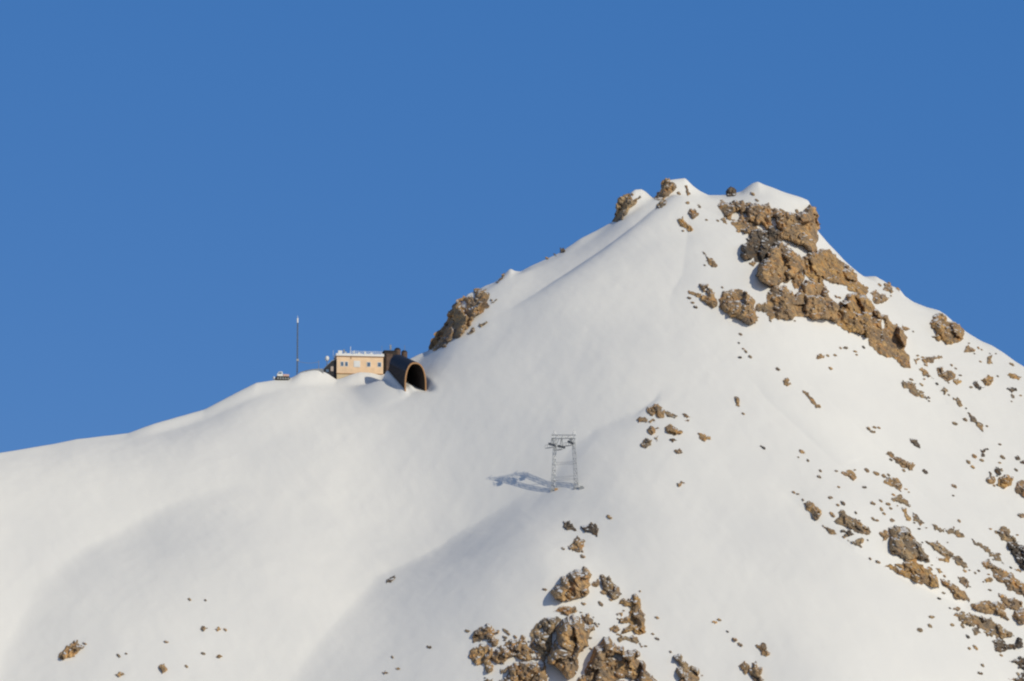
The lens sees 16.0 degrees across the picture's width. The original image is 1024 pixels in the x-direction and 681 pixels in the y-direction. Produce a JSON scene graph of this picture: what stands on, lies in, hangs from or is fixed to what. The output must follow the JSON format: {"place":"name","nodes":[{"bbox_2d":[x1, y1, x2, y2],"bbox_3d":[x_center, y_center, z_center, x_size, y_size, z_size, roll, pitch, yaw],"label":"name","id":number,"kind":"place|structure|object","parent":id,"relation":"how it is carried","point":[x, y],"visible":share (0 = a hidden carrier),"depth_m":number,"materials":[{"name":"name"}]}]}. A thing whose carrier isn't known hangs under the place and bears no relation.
{"place":"outdoors","nodes":[
{"label":"outdoors","id":0,"kind":"place"},
{"bbox_2d":[0,178,1023,680],"bbox_3d":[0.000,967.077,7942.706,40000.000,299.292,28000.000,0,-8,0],"label":"snow mountain","id":1,"kind":"structure","parent":0,"point":[286,528],"depth_m":1387.15,"materials":[{"name":"snow"}]},
{"bbox_2d":[58,640,83,659],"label":"boulder","id":2,"kind":"object","parent":1,"relation":"on","point":[71,649],"visible":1,"depth_m":1265.37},
{"bbox_2d":[159,663,167,673],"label":"rock","id":3,"kind":"object","parent":1,"relation":"on","point":[163,667],"visible":1,"depth_m":1261.55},
{"bbox_2d":[272,372,289,379],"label":"snow groomer","id":4,"kind":"object","parent":1,"relation":"on","point":[280,376],"visible":1,"depth_m":1482.92,"materials":[{"name":"grey metal"}]},
{"bbox_2d":[296,316,298,374],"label":"radio mast","id":5,"kind":"object","parent":1,"relation":"on","point":[297,360],"visible":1,"depth_m":1492.76,"materials":[{"name":"metal"}]},
{"bbox_2d":[300,369,322,372],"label":"wall","id":6,"kind":"structure","parent":1,"relation":"on","point":[321,370],"depth_m":1493.68,"materials":[{"name":"grey metal"}]},
{"bbox_2d":[323,347,383,378],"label":"station building","id":7,"kind":"structure","parent":1,"relation":"on","point":[341,365],"depth_m":1509.30,"materials":[{"name":"beige paint"}]},
{"bbox_2d":[354,361,359,366],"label":"sign","id":8,"kind":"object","parent":7,"relation":"in","point":[356,363],"depth_m":1509.14,"materials":[{"name":"white paint"}]},
{"bbox_2d":[386,575,394,581],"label":"rock","id":9,"kind":"object","parent":1,"relation":"on","point":[392,578],"visible":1,"depth_m":1342.07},
{"bbox_2d":[382,344,406,373],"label":"lift station","id":10,"kind":"object","parent":1,"relation":"on","point":[389,354],"visible":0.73,"depth_m":1513.20,"materials":[{"name":"brown metal"}]},
{"bbox_2d":[388,354,425,390],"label":"arched tunnel","id":11,"kind":"structure","parent":1,"relation":"on","point":[402,370],"depth_m":1482.37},
{"bbox_2d":[428,288,489,350],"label":"rock outcrop","id":12,"kind":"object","parent":1,"relation":"on","point":[460,319],"depth_m":1522.58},
{"bbox_2d":[469,644,493,672],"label":"boulder","id":13,"kind":"object","parent":1,"relation":"on","point":[481,654],"visible":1,"depth_m":1272.81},
{"bbox_2d":[472,623,498,646],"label":"rock outcrop","id":14,"kind":"object","parent":1,"relation":"on","point":[487,631],"visible":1,"depth_m":1283.81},
{"bbox_2d":[491,635,540,664],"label":"rock outcrop","id":15,"kind":"object","parent":1,"relation":"on","point":[519,648],"visible":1,"depth_m":1271.62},
{"bbox_2d":[500,661,547,680],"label":"rock outcrop","id":16,"kind":"object","parent":1,"relation":"on","point":[527,671],"visible":1,"depth_m":1259.56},
{"bbox_2d":[530,616,560,661],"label":"rock outcrop","id":17,"kind":"object","parent":1,"relation":"on","point":[541,643],"visible":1,"depth_m":1280.64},
{"bbox_2d":[546,430,578,491],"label":"cableway pylon","id":18,"kind":"object","parent":1,"relation":"on","point":[553,440],"visible":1,"depth_m":1390.16,"materials":[{"name":"metal"}]},
{"bbox_2d":[553,606,576,615],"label":"rock","id":19,"kind":"object","parent":1,"relation":"on","point":[566,610],"visible":1,"depth_m":1295.44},
{"bbox_2d":[563,520,575,530],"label":"rock","id":20,"kind":"object","parent":1,"relation":"on","point":[567,525],"visible":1,"depth_m":1355.36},
{"bbox_2d":[546,614,594,679],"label":"rock outcrop","id":21,"kind":"object","parent":1,"relation":"on","point":[573,631],"visible":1,"depth_m":1267.96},
{"bbox_2d":[550,566,591,602],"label":"rock outcrop","id":22,"kind":"object","parent":1,"relation":"on","point":[574,584],"visible":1,"depth_m":1305.59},
{"bbox_2d":[568,536,584,551],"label":"boulder","id":23,"kind":"object","parent":1,"relation":"on","point":[577,545],"visible":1,"depth_m":1339.66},
{"bbox_2d":[582,613,593,624],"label":"rock","id":24,"kind":"object","parent":1,"relation":"on","point":[588,620],"visible":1,"depth_m":1291.02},
{"bbox_2d":[581,522,598,536],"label":"rock","id":25,"kind":"object","parent":1,"relation":"on","point":[591,527],"visible":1,"depth_m":1351.68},
{"bbox_2d":[592,579,599,586],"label":"rock","id":26,"kind":"object","parent":1,"relation":"on","point":[595,583],"visible":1,"depth_m":1314.08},
{"bbox_2d":[599,574,621,598],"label":"rock","id":27,"kind":"object","parent":1,"relation":"on","point":[611,589],"visible":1,"depth_m":1312.43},
{"bbox_2d":[610,625,619,632],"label":"rock","id":28,"kind":"object","parent":1,"relation":"on","point":[615,628],"visible":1,"depth_m":1288.45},
{"bbox_2d":[578,636,656,680],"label":"rock outcrop","id":29,"kind":"object","parent":1,"relation":"on","point":[602,665],"visible":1,"depth_m":1265.23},
{"bbox_2d":[612,193,640,221],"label":"rock tower","id":30,"kind":"structure","parent":1,"relation":"on","point":[625,203],"depth_m":1595.68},
{"bbox_2d":[617,635,640,644],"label":"rock","id":31,"kind":"object","parent":1,"relation":"on","point":[632,638],"visible":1,"depth_m":1284.27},
{"bbox_2d":[619,593,645,634],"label":"rock outcrop","id":32,"kind":"object","parent":1,"relation":"on","point":[635,619],"visible":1,"depth_m":1296.71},
{"bbox_2d":[636,416,647,422],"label":"rock","id":33,"kind":"object","parent":1,"relation":"on","point":[642,419],"visible":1,"depth_m":1422.62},
{"bbox_2d":[641,438,651,447],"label":"rock","id":34,"kind":"object","parent":1,"relation":"on","point":[646,443],"visible":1,"depth_m":1406.73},
{"bbox_2d":[647,426,658,434],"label":"rock","id":35,"kind":"object","parent":1,"relation":"on","point":[651,430],"visible":1,"depth_m":1414.31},
{"bbox_2d":[646,403,664,417],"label":"rock","id":36,"kind":"object","parent":1,"relation":"on","point":[657,410],"visible":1,"depth_m":1427.99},
{"bbox_2d":[656,200,666,208],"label":"rock","id":37,"kind":"object","parent":1,"relation":"on","point":[661,203],"visible":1,"depth_m":1593.03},
{"bbox_2d":[654,178,676,199],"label":"rock tower","id":38,"kind":"structure","parent":1,"relation":"on","point":[668,187],"depth_m":1607.42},
{"bbox_2d":[665,411,676,417],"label":"rock","id":39,"kind":"object","parent":1,"relation":"on","point":[668,414],"visible":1,"depth_m":1426.35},
{"bbox_2d":[665,424,682,435],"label":"rock","id":40,"kind":"object","parent":1,"relation":"on","point":[671,429],"visible":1,"depth_m":1414.78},
{"bbox_2d":[678,217,692,231],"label":"rock","id":41,"kind":"object","parent":1,"relation":"on","point":[682,222],"visible":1,"depth_m":1574.00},
{"bbox_2d":[673,653,699,680],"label":"rock outcrop","id":42,"kind":"object","parent":1,"relation":"on","point":[685,671],"visible":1,"depth_m":1272.30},
{"bbox_2d":[688,208,698,218],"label":"rock","id":43,"kind":"object","parent":1,"relation":"on","point":[693,213],"visible":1,"depth_m":1585.11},
{"bbox_2d":[688,283,717,307],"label":"rock","id":44,"kind":"object","parent":1,"relation":"on","point":[710,300],"visible":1,"depth_m":1515.73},
{"bbox_2d":[698,433,710,440],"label":"rock","id":45,"kind":"object","parent":1,"relation":"on","point":[703,437],"visible":1,"depth_m":1414.69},
{"bbox_2d":[703,252,717,266],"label":"rock","id":46,"kind":"object","parent":1,"relation":"on","point":[712,263],"visible":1,"depth_m":1543.69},
{"bbox_2d":[726,186,735,196],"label":"rock","id":47,"kind":"object","parent":1,"relation":"on","point":[730,191],"visible":1,"depth_m":1626.03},
{"bbox_2d":[734,396,739,406],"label":"rock","id":48,"kind":"object","parent":1,"relation":"on","point":[737,399],"visible":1,"depth_m":1444.72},
{"bbox_2d":[719,289,757,324],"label":"boulder","id":49,"kind":"object","parent":1,"relation":"on","point":[738,304],"visible":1,"depth_m":1509.13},
{"bbox_2d":[718,200,771,233],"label":"cliff","id":50,"kind":"structure","parent":1,"relation":"on","point":[756,215],"depth_m":1595.09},
{"bbox_2d":[740,661,749,673],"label":"boulder","id":51,"kind":"object","parent":1,"relation":"on","point":[744,666],"visible":1,"depth_m":1279.34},
{"bbox_2d":[748,661,763,680],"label":"boulder","id":52,"kind":"object","parent":1,"relation":"on","point":[755,670],"visible":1,"depth_m":1276.17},
{"bbox_2d":[740,225,781,261],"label":"cliff","id":53,"kind":"structure","parent":1,"relation":"on","point":[758,244],"depth_m":1569.44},
{"bbox_2d":[756,302,767,311],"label":"boulder","id":54,"kind":"object","parent":1,"relation":"on","point":[763,307],"visible":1,"depth_m":1515.93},
{"bbox_2d":[756,642,769,655],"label":"rock","id":55,"kind":"object","parent":1,"relation":"on","point":[762,647],"visible":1,"depth_m":1289.43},
{"bbox_2d":[755,241,804,286],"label":"cliff","id":56,"kind":"structure","parent":1,"relation":"on","point":[781,263],"depth_m":1551.68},
{"bbox_2d":[766,285,804,320],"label":"cliff","id":57,"kind":"structure","parent":1,"relation":"on","point":[784,302],"depth_m":1523.29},
{"bbox_2d":[783,377,790,385],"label":"rock","id":58,"kind":"object","parent":1,"relation":"on","point":[786,380],"visible":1,"depth_m":1467.77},
{"bbox_2d":[771,204,819,251],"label":"cliff","id":59,"kind":"structure","parent":1,"relation":"on","point":[801,228],"depth_m":1598.14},
{"bbox_2d":[792,271,804,288],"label":"cliff","id":60,"kind":"structure","parent":1,"relation":"on","point":[798,279],"depth_m":1551.33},
{"bbox_2d":[803,391,820,407],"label":"rock","id":61,"kind":"object","parent":1,"relation":"on","point":[812,400],"visible":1,"depth_m":1461.09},
{"bbox_2d":[804,501,821,519],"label":"rock","id":62,"kind":"object","parent":1,"relation":"on","point":[813,509],"visible":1,"depth_m":1380.04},
{"bbox_2d":[801,279,841,325],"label":"cliff","id":63,"kind":"structure","parent":1,"relation":"on","point":[820,303],"depth_m":1533.65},
{"bbox_2d":[824,527,835,533],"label":"rock","id":64,"kind":"object","parent":1,"relation":"on","point":[830,531],"visible":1,"depth_m":1370.76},
{"bbox_2d":[803,248,868,294],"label":"cliff","id":65,"kind":"structure","parent":1,"relation":"on","point":[828,265],"depth_m":1577.85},
{"bbox_2d":[841,529,852,535],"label":"rock","id":66,"kind":"object","parent":1,"relation":"on","point":[849,532],"visible":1,"depth_m":1371.95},
{"bbox_2d":[841,470,856,480],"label":"rock","id":67,"kind":"object","parent":1,"relation":"on","point":[851,474],"visible":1,"depth_m":1417.15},
{"bbox_2d":[835,509,870,534],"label":"rock outcrop","id":68,"kind":"object","parent":1,"relation":"on","point":[848,521],"visible":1,"depth_m":1377.53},
{"bbox_2d":[847,537,863,545],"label":"rock","id":69,"kind":"object","parent":1,"relation":"on","point":[859,541],"visible":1,"depth_m":1368.30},
{"bbox_2d":[839,293,874,337],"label":"cliff","id":70,"kind":"structure","parent":1,"relation":"on","point":[856,310],"depth_m":1542.85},
{"bbox_2d":[871,290,887,303],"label":"boulder","id":71,"kind":"object","parent":1,"relation":"on","point":[878,298],"visible":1,"depth_m":1585.81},
{"bbox_2d":[879,530,888,539],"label":"rock","id":72,"kind":"object","parent":1,"relation":"on","point":[884,534],"visible":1,"depth_m":1381.08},
{"bbox_2d":[883,281,892,292],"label":"rock","id":73,"kind":"object","parent":1,"relation":"on","point":[888,287],"visible":1,"depth_m":1609.27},
{"bbox_2d":[867,309,910,367],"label":"cliff","id":74,"kind":"structure","parent":1,"relation":"on","point":[889,340],"depth_m":1543.81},
{"bbox_2d":[884,477,901,490],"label":"boulder","id":75,"kind":"object","parent":1,"relation":"on","point":[894,482],"visible":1,"depth_m":1428.43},
{"bbox_2d":[891,494,910,506],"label":"rock","id":76,"kind":"object","parent":1,"relation":"on","point":[899,498],"visible":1,"depth_m":1417.55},
{"bbox_2d":[887,451,915,469],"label":"rock","id":77,"kind":"object","parent":1,"relation":"on","point":[904,463],"visible":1,"depth_m":1447.99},
{"bbox_2d":[902,507,910,520],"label":"rock","id":78,"kind":"object","parent":1,"relation":"on","point":[908,517],"visible":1,"depth_m":1407.60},
{"bbox_2d":[889,525,929,561],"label":"rock outcrop","id":79,"kind":"object","parent":1,"relation":"on","point":[904,544],"visible":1,"depth_m":1378.87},
{"bbox_2d":[886,559,938,587],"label":"rock outcrop","id":80,"kind":"object","parent":1,"relation":"on","point":[914,570],"visible":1,"depth_m":1366.05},
{"bbox_2d":[902,380,926,398],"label":"rock slab","id":81,"kind":"object","parent":1,"relation":"on","point":[911,386],"visible":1,"depth_m":1513.38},
{"bbox_2d":[910,439,919,447],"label":"rock","id":82,"kind":"object","parent":1,"relation":"on","point":[915,442],"visible":1,"depth_m":1469.38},
{"bbox_2d":[913,513,923,525],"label":"rock","id":83,"kind":"object","parent":1,"relation":"on","point":[917,518],"visible":1,"depth_m":1408.70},
{"bbox_2d":[920,367,933,378],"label":"rock","id":84,"kind":"object","parent":1,"relation":"on","point":[925,372],"visible":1,"depth_m":1533.47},
{"bbox_2d":[922,355,942,365],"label":"rock","id":85,"kind":"object","parent":1,"relation":"on","point":[926,360],"visible":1,"depth_m":1547.06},
{"bbox_2d":[933,524,945,531],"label":"rock","id":86,"kind":"object","parent":1,"relation":"on","point":[937,528],"visible":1,"depth_m":1410.65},
{"bbox_2d":[926,540,953,556],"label":"rock outcrop","id":87,"kind":"object","parent":1,"relation":"on","point":[940,548],"visible":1,"depth_m":1393.58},
{"bbox_2d":[939,557,950,562],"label":"rock","id":88,"kind":"object","parent":1,"relation":"on","point":[946,559],"visible":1,"depth_m":1387.64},
{"bbox_2d":[937,367,955,381],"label":"rock","id":89,"kind":"object","parent":1,"relation":"on","point":[948,375],"visible":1,"depth_m":1540.10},
{"bbox_2d":[930,313,964,344],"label":"boulder","id":90,"kind":"object","parent":1,"relation":"on","point":[948,332],"visible":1,"depth_m":1583.15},
{"bbox_2d":[946,528,954,533],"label":"rock","id":91,"kind":"object","parent":1,"relation":"on","point":[950,530],"visible":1,"depth_m":1413.97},
{"bbox_2d":[941,579,969,601],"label":"rock outcrop","id":92,"kind":"object","parent":1,"relation":"on","point":[957,592],"visible":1,"depth_m":1369.93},
{"bbox_2d":[953,379,961,384],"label":"rock","id":93,"kind":"object","parent":1,"relation":"on","point":[957,381],"visible":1,"depth_m":1537.80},
{"bbox_2d":[953,397,962,406],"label":"rock","id":94,"kind":"object","parent":1,"relation":"on","point":[958,400],"visible":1,"depth_m":1519.60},
{"bbox_2d":[952,556,967,568],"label":"rock","id":95,"kind":"object","parent":1,"relation":"on","point":[958,560],"visible":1,"depth_m":1392.13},
{"bbox_2d":[955,529,964,536],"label":"rock","id":96,"kind":"object","parent":1,"relation":"on","point":[958,533],"visible":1,"depth_m":1415.05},
{"bbox_2d":[958,577,968,587],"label":"rock","id":97,"kind":"object","parent":1,"relation":"on","point":[964,581],"visible":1,"depth_m":1379.01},
{"bbox_2d":[954,611,984,629],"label":"rock outcrop","id":98,"kind":"object","parent":1,"relation":"on","point":[972,619],"visible":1,"depth_m":1357.08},
{"bbox_2d":[964,345,975,351],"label":"rock","id":99,"kind":"object","parent":1,"relation":"on","point":[969,349],"visible":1,"depth_m":1575.84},
{"bbox_2d":[968,412,982,430],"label":"rock","id":100,"kind":"object","parent":1,"relation":"on","point":[978,424],"visible":1,"depth_m":1508.51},
{"bbox_2d":[973,627,980,634],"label":"rock","id":101,"kind":"object","parent":1,"relation":"on","point":[976,630],"visible":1,"depth_m":1351.65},
{"bbox_2d":[973,381,984,389],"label":"rock","id":102,"kind":"object","parent":1,"relation":"on","point":[977,385],"visible":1,"depth_m":1542.42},
{"bbox_2d":[982,375,992,385],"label":"rock","id":103,"kind":"object","parent":1,"relation":"on","point":[988,380],"visible":1,"depth_m":1551.62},
{"bbox_2d":[972,539,1004,564],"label":"rock slab","id":104,"kind":"object","parent":1,"relation":"on","point":[997,557],"visible":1,"depth_m":1412.74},
{"bbox_2d":[987,355,992,363],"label":"rock","id":105,"kind":"object","parent":1,"relation":"on","point":[989,361],"visible":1,"depth_m":1574.86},
{"bbox_2d":[971,600,1009,620],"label":"rock outcrop","id":106,"kind":"object","parent":1,"relation":"on","point":[990,607],"visible":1,"depth_m":1368.54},
{"bbox_2d":[986,474,995,483],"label":"boulder","id":107,"kind":"object","parent":1,"relation":"on","point":[991,479],"visible":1,"depth_m":1467.43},
{"bbox_2d":[979,615,1013,638],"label":"rock outcrop","id":108,"kind":"object","parent":1,"relation":"on","point":[992,628],"visible":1,"depth_m":1359.29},
{"bbox_2d":[995,467,1001,475],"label":"rock","id":109,"kind":"object","parent":1,"relation":"on","point":[997,470],"visible":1,"depth_m":1476.91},
{"bbox_2d":[982,559,1023,594],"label":"rock slab","id":110,"kind":"object","parent":1,"relation":"on","point":[1011,581],"visible":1,"depth_m":1395.70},
{"bbox_2d":[998,474,1013,488],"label":"boulder","id":111,"kind":"object","parent":1,"relation":"on","point":[1005,481],"visible":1,"depth_m":1470.87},
{"bbox_2d":[992,637,1022,652],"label":"rock outcrop","id":112,"kind":"object","parent":1,"relation":"on","point":[1000,644],"visible":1,"depth_m":1352.10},
{"bbox_2d":[995,526,1019,541],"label":"rock","id":113,"kind":"object","parent":1,"relation":"on","point":[1003,532],"visible":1,"depth_m":1429.99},
{"bbox_2d":[999,593,1022,609],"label":"rock outcrop","id":114,"kind":"object","parent":1,"relation":"on","point":[1013,603],"visible":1,"depth_m":1378.82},
{"bbox_2d":[1008,373,1020,379],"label":"rock","id":115,"kind":"object","parent":1,"relation":"on","point":[1013,376],"visible":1,"depth_m":1568.29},
{"bbox_2d":[1007,541,1023,568],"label":"rock","id":116,"kind":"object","parent":1,"relation":"on","point":[1017,549],"depth_m":1419.72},
{"bbox_2d":[1011,656,1023,668],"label":"rock","id":117,"kind":"object","parent":1,"relation":"on","point":[1019,661],"visible":1,"depth_m":1344.13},
{"bbox_2d":[1012,608,1023,624],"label":"rock outcrop","id":118,"kind":"object","parent":1,"relation":"on","point":[1018,615],"visible":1,"depth_m":1369.37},
{"bbox_2d":[1015,480,1023,496],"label":"boulder","id":119,"kind":"object","parent":1,"relation":"on","point":[1019,488],"visible":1,"depth_m":1469.16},
{"bbox_2d":[1015,671,1023,680],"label":"rock","id":120,"kind":"object","parent":1,"relation":"on","point":[1020,677],"visible":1,"depth_m":1334.86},
{"bbox_2d":[0,0,1023,452],"label":"sky","id":121,"kind":"structure","parent":0,"point":[183,182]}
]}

